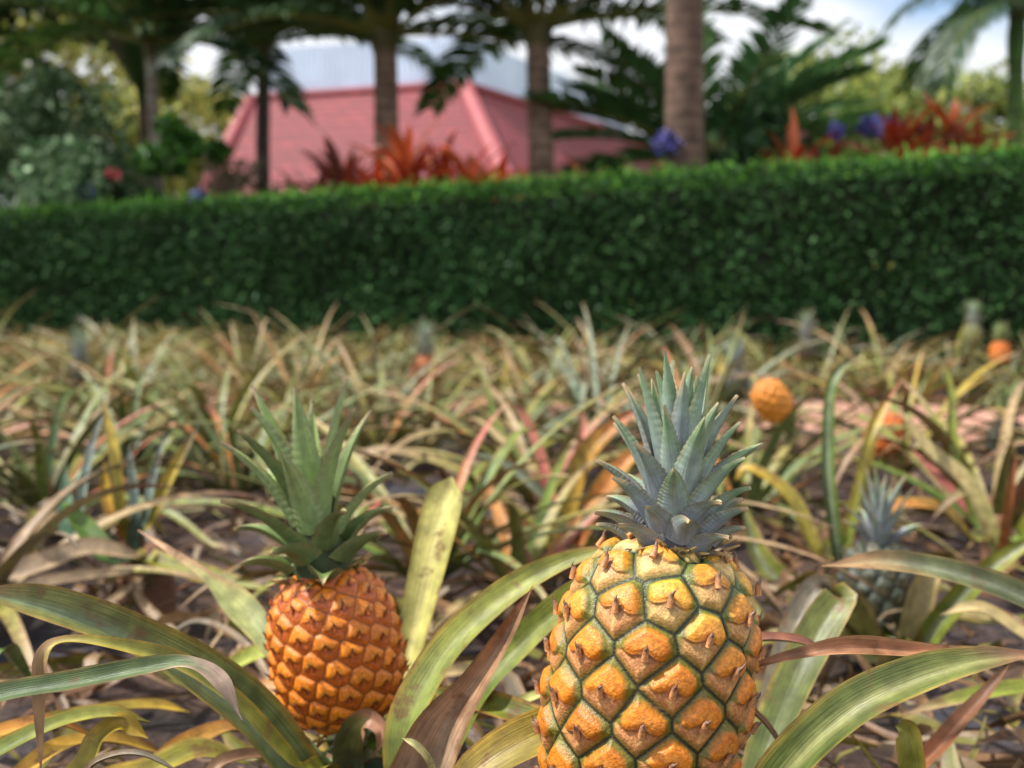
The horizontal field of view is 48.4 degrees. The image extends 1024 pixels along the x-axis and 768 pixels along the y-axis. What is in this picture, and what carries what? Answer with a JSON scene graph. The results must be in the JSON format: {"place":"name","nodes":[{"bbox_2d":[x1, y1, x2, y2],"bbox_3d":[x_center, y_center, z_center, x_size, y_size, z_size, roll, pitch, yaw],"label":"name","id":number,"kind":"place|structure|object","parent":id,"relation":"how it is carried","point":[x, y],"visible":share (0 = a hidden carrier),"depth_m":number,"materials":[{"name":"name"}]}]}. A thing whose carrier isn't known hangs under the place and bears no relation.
{"place":"outdoors","nodes":[
{"label":"outdoors","id":0,"kind":"place"},
{"bbox_2d":[198,36,662,211],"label":"building","id":1,"kind":"structure","parent":0,"point":[485,111],"depth_m":23.22,"materials":[{"name":"red"}]},
{"bbox_2d":[0,0,1007,205],"label":"sky","id":2,"kind":"structure","parent":0,"point":[870,14],"materials":[{"name":"white"}]},
{"bbox_2d":[0,362,1023,767],"bbox_3d":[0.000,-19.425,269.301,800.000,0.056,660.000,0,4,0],"label":"ground","id":3,"kind":"structure","parent":0,"point":[162,728],"depth_m":1.74,"materials":[{"name":"soil"}]},
{"bbox_2d":[0,441,114,584],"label":"pineapple plant","id":4,"kind":"object","parent":3,"relation":"on","point":[28,491],"visible":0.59,"depth_m":1.84,"materials":[{"name":"green plant"}]},
{"bbox_2d":[0,369,139,479],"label":"pineapple plant","id":5,"kind":"object","parent":3,"relation":"on","point":[21,426],"visible":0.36,"depth_m":2.81,"materials":[{"name":"green plant"}]},
{"bbox_2d":[0,391,142,516],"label":"pineapple plant","id":6,"kind":"object","parent":3,"relation":"on","point":[23,430],"visible":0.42,"depth_m":2.41,"materials":[{"name":"green plant"}]},
{"bbox_2d":[59,325,97,418],"bbox_3d":[-1.480,-0.015,3.897,0.125,0.377,0.122,4,5,40],"label":"pineapple","id":7,"kind":"object","parent":3,"relation":"on","point":[78,354],"visible":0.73,"depth_m":3.88,"materials":[{"name":"green plant"}]},
{"bbox_2d":[0,332,161,451],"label":"pineapple plant","id":8,"kind":"object","parent":3,"relation":"on","point":[24,366],"visible":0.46,"depth_m":3.27,"materials":[{"name":"green plant"}]},
{"bbox_2d":[0,294,216,417],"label":"pineapple plant","id":9,"kind":"object","parent":3,"relation":"on","point":[37,375],"visible":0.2,"depth_m":4.17,"materials":[{"name":"green plant"}]},
{"bbox_2d":[0,328,231,418],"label":"pineapple plant","id":10,"kind":"object","parent":3,"relation":"on","point":[67,374],"visible":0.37,"depth_m":3.84,"materials":[{"name":"green plant"}]},
{"bbox_2d":[57,397,199,601],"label":"pineapple plant","id":11,"kind":"object","parent":3,"relation":"on","point":[131,536],"visible":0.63,"depth_m":1.64,"materials":[{"name":"green plant"}]},
{"bbox_2d":[0,643,261,767],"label":"pineapple plant","id":12,"kind":"object","parent":3,"relation":"on","point":[190,744],"visible":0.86,"depth_m":0.76,"materials":[{"name":"green plant"}]},
{"bbox_2d":[0,457,268,669],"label":"pineapple plant","id":13,"kind":"object","parent":3,"relation":"on","point":[34,532],"visible":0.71,"depth_m":1.47,"materials":[{"name":"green plant"}]},
{"bbox_2d":[3,501,269,651],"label":"pineapple plant","id":14,"kind":"object","parent":3,"relation":"on","point":[151,590],"visible":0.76,"depth_m":1.49,"materials":[{"name":"beige plant"}]},
{"bbox_2d":[0,368,276,550],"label":"pineapple plant","id":15,"kind":"object","parent":3,"relation":"on","point":[45,469],"visible":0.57,"depth_m":2.17,"materials":[{"name":"green plant"}]},
{"bbox_2d":[0,310,280,464],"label":"pineapple plant","id":16,"kind":"object","parent":3,"relation":"on","point":[86,402],"visible":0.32,"depth_m":3.17,"materials":[{"name":"green plant"}]},
{"bbox_2d":[0,317,284,416],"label":"pineapple plant","id":17,"kind":"object","parent":3,"relation":"on","point":[161,374],"visible":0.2,"depth_m":4.62,"materials":[{"name":"green plant"}]},
{"bbox_2d":[4,327,285,441],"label":"pineapple plant","id":18,"kind":"object","parent":3,"relation":"on","point":[152,371],"visible":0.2,"depth_m":3.98,"materials":[{"name":"green plant"}]},
{"bbox_2d":[20,342,283,438],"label":"pineapple plant","id":19,"kind":"object","parent":3,"relation":"on","point":[134,377],"visible":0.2,"depth_m":3.39,"materials":[{"name":"green plant"}]},
{"bbox_2d":[0,359,306,512],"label":"pineapple plant","id":20,"kind":"object","parent":3,"relation":"on","point":[144,451],"visible":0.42,"depth_m":2.66,"materials":[{"name":"green plant"}]},
{"bbox_2d":[0,325,439,487],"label":"pineapple plant","id":21,"kind":"object","parent":3,"relation":"on","point":[195,393],"visible":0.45,"depth_m":2.91,"materials":[{"name":"green plant"}]},
{"bbox_2d":[118,322,342,395],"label":"pineapple plant","id":22,"kind":"object","parent":3,"relation":"on","point":[245,358],"visible":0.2,"depth_m":5.16,"materials":[{"name":"green plant"}]},
{"bbox_2d":[25,361,449,544],"bbox_3d":[-0.603,0.116,2.362,0.935,0.321,0.965,-4,6,-41],"label":"pineapple plant","id":23,"kind":"object","parent":3,"relation":"on","point":[237,466],"visible":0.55,"depth_m":2.34,"materials":[{"name":"green plant"}]},
{"bbox_2d":[0,476,544,767],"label":"pineapple plant","id":24,"kind":"object","parent":3,"relation":"on","point":[268,727],"visible":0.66,"depth_m":0.77,"materials":[{"name":"green plant"}]},
{"bbox_2d":[82,328,467,448],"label":"pineapple plant","id":25,"kind":"object","parent":3,"relation":"on","point":[243,377],"visible":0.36,"depth_m":3.23,"materials":[{"name":"green plant"}]},
{"bbox_2d":[140,301,443,422],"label":"pineapple plant","id":26,"kind":"object","parent":3,"relation":"on","point":[288,366],"visible":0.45,"depth_m":3.87,"materials":[{"name":"green plant"}]},
{"bbox_2d":[219,378,411,767],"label":"pineapple","id":27,"kind":"object","parent":3,"relation":"on","point":[335,644],"visible":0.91,"depth_m":0.83,"materials":[{"name":"orange plant"}]},
{"bbox_2d":[198,327,472,415],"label":"pineapple plant","id":28,"kind":"object","parent":3,"relation":"on","point":[302,370],"visible":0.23,"depth_m":4.27,"materials":[{"name":"green plant"}]},
{"bbox_2d":[184,310,571,482],"bbox_3d":[-0.332,0.008,2.966,0.995,0.407,0.982,-1,4,-13],"label":"pineapple plant","id":29,"kind":"object","parent":3,"relation":"on","point":[400,435],"visible":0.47,"depth_m":2.96,"materials":[{"name":"green plant"}]},
{"bbox_2d":[211,303,559,441],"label":"pineapple plant","id":30,"kind":"object","parent":3,"relation":"on","point":[375,383],"visible":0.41,"depth_m":3.62,"materials":[{"name":"green plant"}]},
{"bbox_2d":[344,119,462,204],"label":"red leaved plant","id":31,"kind":"object","parent":3,"relation":"on","point":[398,164],"visible":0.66,"depth_m":7.82,"materials":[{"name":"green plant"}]},
{"bbox_2d":[401,313,443,399],"bbox_3d":[-0.316,-0.049,4.105,0.136,0.412,0.135,2,5,25],"label":"pineapple","id":32,"kind":"object","parent":3,"relation":"on","point":[424,332],"visible":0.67,"depth_m":4.07,"materials":[{"name":"green plant"}]},
{"bbox_2d":[283,346,571,453],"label":"pineapple plant","id":33,"kind":"object","parent":3,"relation":"on","point":[435,440],"visible":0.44,"depth_m":3.12,"materials":[{"name":"green plant"}]},
{"bbox_2d":[302,326,562,396],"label":"pineapple plant","id":34,"kind":"object","parent":3,"relation":"on","point":[437,355],"visible":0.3,"depth_m":4.78,"materials":[{"name":"green plant"}]},
{"bbox_2d":[396,130,487,204],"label":"red leaved plant","id":35,"kind":"object","parent":3,"relation":"on","point":[435,168],"visible":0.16,"depth_m":8.00,"materials":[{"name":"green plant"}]},
{"bbox_2d":[326,346,563,424],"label":"pineapple plant","id":36,"kind":"object","parent":3,"relation":"on","point":[451,388],"visible":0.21,"depth_m":4.06,"materials":[{"name":"green plant"}]},
{"bbox_2d":[80,375,836,655],"bbox_3d":[-0.152,0.160,1.650,0.916,0.337,0.982,-2,5,-24],"label":"pineapple plant","id":37,"kind":"object","parent":3,"relation":"on","point":[394,526],"visible":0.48,"depth_m":1.60,"materials":[{"name":"green plant"}]},
{"bbox_2d":[421,143,521,203],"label":"red leaved plant","id":38,"kind":"object","parent":3,"relation":"on","point":[458,163],"visible":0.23,"depth_m":7.82,"materials":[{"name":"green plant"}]},
{"bbox_2d":[346,402,644,557],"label":"pineapple plant","id":39,"kind":"object","parent":3,"relation":"on","point":[590,445],"visible":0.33,"depth_m":1.90,"materials":[{"name":"green plant"}]},
{"bbox_2d":[374,324,632,428],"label":"pineapple plant","id":40,"kind":"object","parent":3,"relation":"on","point":[509,360],"visible":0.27,"depth_m":3.56,"materials":[{"name":"green plant"}]},
{"bbox_2d":[0,368,1023,767],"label":"fallen leaves","id":41,"kind":"object","parent":3,"relation":"on","point":[826,682],"visible":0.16,"depth_m":1.39,"materials":[{"name":"brown plant"}]},
{"bbox_2d":[343,350,706,492],"bbox_3d":[0.029,0.087,2.732,0.916,0.323,0.847,2,5,22],"label":"pineapple plant","id":42,"kind":"object","parent":3,"relation":"on","point":[534,404],"visible":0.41,"depth_m":2.72,"materials":[{"name":"green plant"}]},
{"bbox_2d":[180,444,879,639],"bbox_3d":[-0.011,0.195,1.554,0.814,0.282,0.863,-1,4,-10],"label":"pineapple plant","id":43,"kind":"object","parent":3,"relation":"on","point":[519,551],"visible":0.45,"depth_m":1.56,"materials":[{"name":"green plant"}]},
{"bbox_2d":[411,324,679,404],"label":"pineapple plant","id":44,"kind":"object","parent":3,"relation":"on","point":[525,362],"visible":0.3,"depth_m":4.78,"materials":[{"name":"green plant"}]},
{"bbox_2d":[320,347,790,544],"bbox_3d":[0.063,0.101,2.243,0.976,0.369,0.984,0,4,-3],"label":"pineapple plant","id":45,"kind":"object","parent":3,"relation":"on","point":[527,494],"visible":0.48,"depth_m":2.25,"materials":[{"name":"green plant"}]},
{"bbox_2d":[491,316,710,392],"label":"pineapple plant","id":46,"kind":"object","parent":3,"relation":"on","point":[604,370],"visible":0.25,"depth_m":5.15,"materials":[{"name":"green plant"}]},
{"bbox_2d":[401,302,820,478],"bbox_3d":[0.282,0.001,3.081,1.160,0.445,1.066,0,4,-2],"label":"pineapple plant","id":47,"kind":"object","parent":3,"relation":"on","point":[584,391],"visible":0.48,"depth_m":3.07,"materials":[{"name":"green plant"}]},
{"bbox_2d":[507,300,721,382],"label":"pineapple plant","id":48,"kind":"object","parent":3,"relation":"on","point":[603,343],"visible":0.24,"depth_m":5.58,"materials":[{"name":"green plant"}]},
{"bbox_2d":[531,349,768,767],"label":"pineapple","id":49,"kind":"object","parent":3,"relation":"on","point":[655,650],"visible":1,"depth_m":0.63,"materials":[{"name":"yellow plant"}]},
{"bbox_2d":[502,308,827,459],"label":"pineapple plant","id":50,"kind":"object","parent":3,"relation":"on","point":[713,391],"visible":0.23,"depth_m":3.17,"materials":[{"name":"green plant"}]},
{"bbox_2d":[586,315,812,381],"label":"pineapple plant","id":51,"kind":"object","parent":3,"relation":"on","point":[677,346],"visible":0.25,"depth_m":5.86,"materials":[{"name":"green plant"}]},
{"bbox_2d":[382,546,1023,767],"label":"pineapple plant","id":52,"kind":"object","parent":3,"relation":"on","point":[421,730],"visible":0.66,"depth_m":0.74,"materials":[{"name":"green plant"}]},
{"bbox_2d":[489,312,934,486],"bbox_3d":[0.452,0.040,2.753,0.974,0.416,0.904,0,4,5],"label":"pineapple plant","id":53,"kind":"object","parent":3,"relation":"on","point":[740,433],"visible":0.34,"depth_m":2.70,"materials":[{"name":"green plant"}]},
{"bbox_2d":[718,326,753,454],"bbox_3d":[0.640,0.024,3.309,0.111,0.384,0.142,-4,6,-45],"label":"pineapple","id":54,"kind":"object","parent":3,"relation":"on","point":[737,353],"visible":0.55,"depth_m":3.28,"materials":[{"name":"green plant"}]},
{"bbox_2d":[564,319,918,453],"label":"pineapple plant","id":55,"kind":"object","parent":3,"relation":"on","point":[695,365],"visible":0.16,"depth_m":3.73,"materials":[{"name":"green plant"}]},
{"bbox_2d":[483,376,1023,575],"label":"pineapple plant","id":56,"kind":"object","parent":3,"relation":"on","point":[790,467],"visible":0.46,"depth_m":2.10,"materials":[{"name":"green plant"}]},
{"bbox_2d":[704,89,828,187],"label":"shrub","id":57,"kind":"object","parent":3,"relation":"on","point":[753,124],"visible":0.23,"depth_m":8.55,"materials":[{"name":"green plant"}]},
{"bbox_2d":[748,376,822,533],"bbox_3d":[0.533,0.139,2.232,0.154,0.314,0.136,0,4,0],"label":"pineapple","id":58,"kind":"object","parent":3,"relation":"on","point":[772,403],"visible":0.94,"depth_m":2.18,"materials":[{"name":"orange plant"}]},
{"bbox_2d":[753,108,838,184],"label":"red leaved plant","id":59,"kind":"object","parent":3,"relation":"on","point":[795,150],"visible":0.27,"depth_m":7.87,"materials":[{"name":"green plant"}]},
{"bbox_2d":[793,307,822,401],"bbox_3d":[1.189,-0.100,4.610,0.120,0.440,0.109,-2,5,-29],"label":"pineapple","id":60,"kind":"object","parent":3,"relation":"on","point":[807,354],"visible":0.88,"depth_m":4.58,"materials":[{"name":"green plant"}]},
{"bbox_2d":[735,354,901,575],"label":"pineapple plant","id":61,"kind":"object","parent":3,"relation":"on","point":[834,543],"visible":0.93,"depth_m":1.74,"materials":[{"name":"green plant"}]},
{"bbox_2d":[724,308,959,404],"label":"pineapple plant","id":62,"kind":"object","parent":3,"relation":"on","point":[825,372],"visible":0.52,"depth_m":4.79,"materials":[{"name":"green plant"}]},
{"bbox_2d":[749,317,977,391],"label":"pineapple plant","id":63,"kind":"object","parent":3,"relation":"on","point":[844,343],"visible":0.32,"depth_m":5.46,"materials":[{"name":"green plant"}]},
{"bbox_2d":[714,378,1023,567],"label":"pineapple plant","id":64,"kind":"object","parent":3,"relation":"on","point":[937,428],"visible":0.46,"depth_m":2.01,"materials":[{"name":"green plant"}]},
{"bbox_2d":[717,344,1023,515],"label":"pineapple plant","id":65,"kind":"object","parent":3,"relation":"on","point":[906,464],"visible":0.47,"depth_m":2.65,"materials":[{"name":"green plant"}]},
{"bbox_2d":[848,408,906,506],"bbox_3d":[0.779,0.165,2.461,0.134,0.229,0.110,4,6,43],"label":"pineapple","id":66,"kind":"object","parent":3,"relation":"on","point":[882,445],"visible":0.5,"depth_m":2.42,"materials":[{"name":"orange plant"}]},
{"bbox_2d":[833,467,923,660],"bbox_3d":[0.467,0.245,1.447,0.118,0.276,0.129,-3,5,-37],"label":"pineapple","id":67,"kind":"object","parent":3,"relation":"on","point":[877,523],"visible":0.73,"depth_m":1.42,"materials":[{"name":"green plant"}]},
{"bbox_2d":[742,504,1023,662],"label":"pineapple plant","id":68,"kind":"object","parent":3,"relation":"on","point":[922,620],"visible":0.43,"depth_m":1.37,"materials":[{"name":"green plant"}]},
{"bbox_2d":[758,550,1023,767],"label":"pineapple plant","id":69,"kind":"object","parent":3,"relation":"on","point":[912,751],"visible":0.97,"depth_m":0.86,"materials":[{"name":"green plant"}]},
{"bbox_2d":[830,102,958,178],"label":"red leaved plant","id":70,"kind":"object","parent":3,"relation":"on","point":[891,140],"visible":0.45,"depth_m":8.20,"materials":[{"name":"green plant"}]},
{"bbox_2d":[774,307,1015,405],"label":"pineapple plant","id":71,"kind":"object","parent":3,"relation":"on","point":[879,365],"visible":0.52,"depth_m":5.06,"materials":[{"name":"green plant"}]},
{"bbox_2d":[810,338,1023,406],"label":"pineapple plant","id":72,"kind":"object","parent":3,"relation":"on","point":[924,392],"visible":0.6,"depth_m":4.63,"materials":[{"name":"green plant"}]},
{"bbox_2d":[811,321,1023,397],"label":"pineapple plant","id":73,"kind":"object","parent":3,"relation":"on","point":[950,369],"visible":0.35,"depth_m":5.30,"materials":[{"name":"green plant"}]},
{"bbox_2d":[876,112,993,177],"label":"red leaved plant","id":74,"kind":"object","parent":3,"relation":"on","point":[927,127],"visible":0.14,"depth_m":8.36,"materials":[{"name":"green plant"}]},
{"bbox_2d":[892,359,1023,597],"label":"pineapple plant","id":75,"kind":"object","parent":3,"relation":"on","point":[993,531],"visible":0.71,"depth_m":1.69,"materials":[{"name":"green plant"}]},
{"bbox_2d":[893,414,1023,528],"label":"pineapple plant","id":76,"kind":"object","parent":3,"relation":"on","point":[1019,432],"visible":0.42,"depth_m":2.21,"materials":[{"name":"green plant"}]},
{"bbox_2d":[910,92,1012,154],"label":"red leaved plant","id":77,"kind":"object","parent":3,"relation":"on","point":[949,123],"visible":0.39,"depth_m":8.59,"materials":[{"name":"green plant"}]},
{"bbox_2d":[955,299,988,406],"bbox_3d":[1.884,-0.117,4.668,0.128,0.467,0.123,0,4,0],"label":"pineapple","id":78,"kind":"object","parent":3,"relation":"on","point":[973,333],"visible":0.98,"depth_m":4.64,"materials":[{"name":"green plant"}]},
{"bbox_2d":[988,321,1012,405],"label":"pineapple","id":79,"kind":"object","parent":3,"relation":"on","point":[1000,344],"visible":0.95,"depth_m":4.48,"materials":[{"name":"orange plant"}]},
{"bbox_2d":[979,372,1023,479],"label":"pineapple","id":80,"kind":"object","parent":3,"relation":"on","point":[1003,403],"visible":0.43,"depth_m":2.68,"materials":[{"name":"green plant"}]},
{"bbox_2d":[2,379,1023,445],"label":"path","id":81,"kind":"structure","parent":0,"point":[983,415],"depth_m":4.14,"materials":[{"name":"beige soil"}]},
{"bbox_2d":[89,332,378,412],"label":"pineapple plant","id":82,"kind":"object","parent":81,"relation":"on","point":[248,371],"visible":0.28,"depth_m":4.37,"materials":[{"name":"green plant"}]},
{"bbox_2d":[386,333,614,431],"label":"pineapple plant","id":83,"kind":"object","parent":81,"relation":"on","point":[504,378],"visible":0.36,"depth_m":4.19,"materials":[{"name":"green plant"}]},
{"label":"lawn","id":84,"kind":"structure","parent":0,"visible":0},
{"bbox_2d":[0,0,131,146],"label":"palm tree","id":85,"kind":"object","parent":84,"relation":"on","point":[9,31],"visible":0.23,"depth_m":11.45,"materials":[{"name":"green plant"}]},
{"bbox_2d":[0,63,155,225],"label":"shrub","id":86,"kind":"object","parent":84,"relation":"on","point":[61,163],"visible":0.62,"depth_m":8.72,"materials":[{"name":"green plant"}]},
{"bbox_2d":[0,10,181,203],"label":"tree","id":87,"kind":"object","parent":84,"relation":"on","point":[73,55],"visible":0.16,"depth_m":21.73,"materials":[{"name":"green plant"}]},
{"bbox_2d":[10,41,224,201],"bbox_3d":[-8.827,-4.723,24.792,4.982,6.743,4.655,4,6,42],"label":"tree","id":88,"kind":"object","parent":84,"relation":"on","point":[193,87],"visible":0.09,"depth_m":24.37,"materials":[{"name":"green plant"}]},
{"bbox_2d":[125,107,237,218],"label":"shrub","id":89,"kind":"object","parent":84,"relation":"on","point":[174,151],"visible":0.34,"depth_m":8.35,"materials":[{"name":"green plant"}]},
{"bbox_2d":[127,71,242,201],"bbox_3d":[-7.381,-4.516,27.819,4.319,5.884,4.805,0,4,0],"label":"tree","id":90,"kind":"object","parent":84,"relation":"on","point":[222,126],"visible":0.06,"depth_m":27.22,"materials":[{"name":"green plant"}]},
{"bbox_2d":[0,0,370,192],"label":"palm tree","id":91,"kind":"object","parent":84,"relation":"on","point":[149,87],"visible":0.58,"depth_m":9.41,"materials":[{"name":"green plant"}]},
{"bbox_2d":[0,0,385,186],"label":"tree","id":92,"kind":"object","parent":84,"relation":"on","point":[143,132],"visible":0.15,"depth_m":11.77,"materials":[{"name":"green plant"}]},
{"bbox_2d":[203,157,292,211],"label":"shrub","id":93,"kind":"object","parent":84,"relation":"on","point":[236,179],"visible":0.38,"depth_m":10.46,"materials":[{"name":"green plant"}]},
{"bbox_2d":[78,0,453,195],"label":"palm tree","id":94,"kind":"object","parent":84,"relation":"on","point":[218,105],"visible":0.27,"depth_m":11.25,"materials":[{"name":"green plant"}]},
{"bbox_2d":[277,134,390,207],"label":"red leaved plant","id":95,"kind":"object","parent":84,"relation":"on","point":[336,170],"visible":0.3,"depth_m":8.13,"materials":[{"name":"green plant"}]},
{"bbox_2d":[111,0,626,184],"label":"palm tree","id":96,"kind":"object","parent":84,"relation":"on","point":[380,25],"visible":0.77,"depth_m":9.12,"materials":[{"name":"green plant"}]},
{"bbox_2d":[0,137,1023,385],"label":"hedge","id":97,"kind":"object","parent":84,"relation":"on","point":[892,251],"visible":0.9,"depth_m":6.43,"materials":[{"name":"green plant"}]},
{"bbox_2d":[281,0,844,179],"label":"palm tree","id":98,"kind":"object","parent":84,"relation":"on","point":[540,24],"visible":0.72,"depth_m":8.98,"materials":[{"name":"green plant"}]},
{"bbox_2d":[665,0,704,188],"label":"palm tree","id":99,"kind":"object","parent":84,"relation":"on","point":[684,84],"visible":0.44,"depth_m":7.46,"materials":[{"name":"brown plant"}]},
{"bbox_2d":[516,0,899,177],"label":"palm tree","id":100,"kind":"object","parent":84,"relation":"on","point":[622,106],"visible":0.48,"depth_m":8.78,"materials":[{"name":"green plant"}]},
{"bbox_2d":[652,50,871,185],"bbox_3d":[5.854,-4.601,27.012,5.046,6.173,5.100,0,4,0],"label":"tree","id":101,"kind":"object","parent":84,"relation":"on","point":[825,97],"visible":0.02,"depth_m":25.30,"materials":[{"name":"green plant"}]},
{"bbox_2d":[757,18,904,117],"bbox_3d":[8.575,-5.520,30.012,5.928,7.566,5.028,-2,5,-29],"label":"tree","id":102,"kind":"object","parent":84,"relation":"on","point":[869,80],"visible":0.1,"depth_m":28.55,"materials":[{"name":"green plant"}]},
{"bbox_2d":[814,58,1003,178],"bbox_3d":[8.986,-4.455,25.704,4.723,6.076,4.600,0,4,0],"label":"tree","id":103,"kind":"object","parent":84,"relation":"on","point":[893,95],"visible":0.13,"depth_m":25.15,"materials":[{"name":"green plant"}]},
{"bbox_2d":[890,57,1006,176],"bbox_3d":[11.591,-4.889,29.185,4.855,6.428,4.888,0,4,0],"label":"tree","id":104,"kind":"object","parent":84,"relation":"on","point":[996,96],"visible":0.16,"depth_m":27.62,"materials":[{"name":"green plant"}]},
{"bbox_2d":[879,0,1023,171],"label":"palm tree","id":105,"kind":"object","parent":84,"relation":"on","point":[957,24],"visible":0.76,"depth_m":10.71,"materials":[{"name":"green plant"}]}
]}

